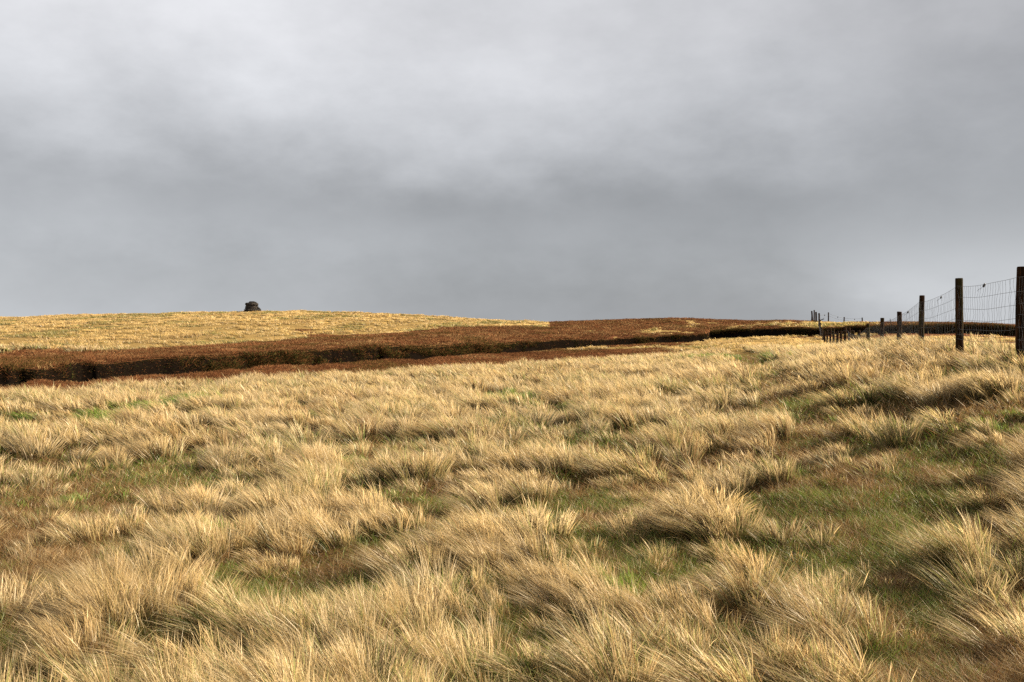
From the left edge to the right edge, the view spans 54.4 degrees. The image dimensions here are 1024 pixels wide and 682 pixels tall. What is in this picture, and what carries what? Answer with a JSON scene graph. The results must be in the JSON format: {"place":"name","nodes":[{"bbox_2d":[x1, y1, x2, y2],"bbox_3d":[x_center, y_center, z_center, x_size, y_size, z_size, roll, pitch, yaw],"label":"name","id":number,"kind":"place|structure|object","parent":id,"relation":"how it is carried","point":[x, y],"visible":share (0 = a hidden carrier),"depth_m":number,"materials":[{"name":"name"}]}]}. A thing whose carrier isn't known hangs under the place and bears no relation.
{"place":"outdoors","nodes":[
{"label":"outdoors","id":0,"kind":"place"},
{"bbox_2d":[0,312,1023,681],"bbox_3d":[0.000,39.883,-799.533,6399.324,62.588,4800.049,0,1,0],"label":"ground","id":1,"kind":"structure","parent":0,"point":[144,368],"depth_m":10.68,"materials":[{"name":"brown soil"}]},
{"bbox_2d":[244,301,260,311],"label":"stone cairn","id":2,"kind":"object","parent":1,"relation":"on","point":[251,306],"visible":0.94,"depth_m":148.22,"materials":[{"name":"grey stone"}]},
{"bbox_2d":[0,317,1014,390],"bbox_3d":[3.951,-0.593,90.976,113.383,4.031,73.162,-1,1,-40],"label":"rust heather","id":3,"kind":"object","parent":1,"relation":"on","point":[473,334],"visible":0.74,"depth_m":68.49,"materials":[{"name":"brown plant"}]},
{"bbox_2d":[0,309,1014,352],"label":"hillside grass","id":4,"kind":"structure","parent":1,"relation":"on","point":[206,318],"depth_m":100.89,"materials":[{"name":"beige plant"}]},
{"bbox_2d":[0,333,1023,681],"bbox_3d":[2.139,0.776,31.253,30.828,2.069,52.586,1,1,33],"label":"short turf","id":5,"kind":"structure","parent":1,"relation":"on","point":[852,497],"depth_m":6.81,"materials":[{"name":"green plant"}]},
{"bbox_2d":[811,266,1023,360],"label":"stock fence","id":6,"kind":"object","parent":1,"relation":"on","point":[848,334],"visible":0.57,"depth_m":15.57,"materials":[{"name":"brown wood"}]},
{"bbox_2d":[0,0,1023,323],"label":"sky","id":7,"kind":"structure","parent":0,"point":[541,160],"materials":[{"name":"grey"}]}
]}

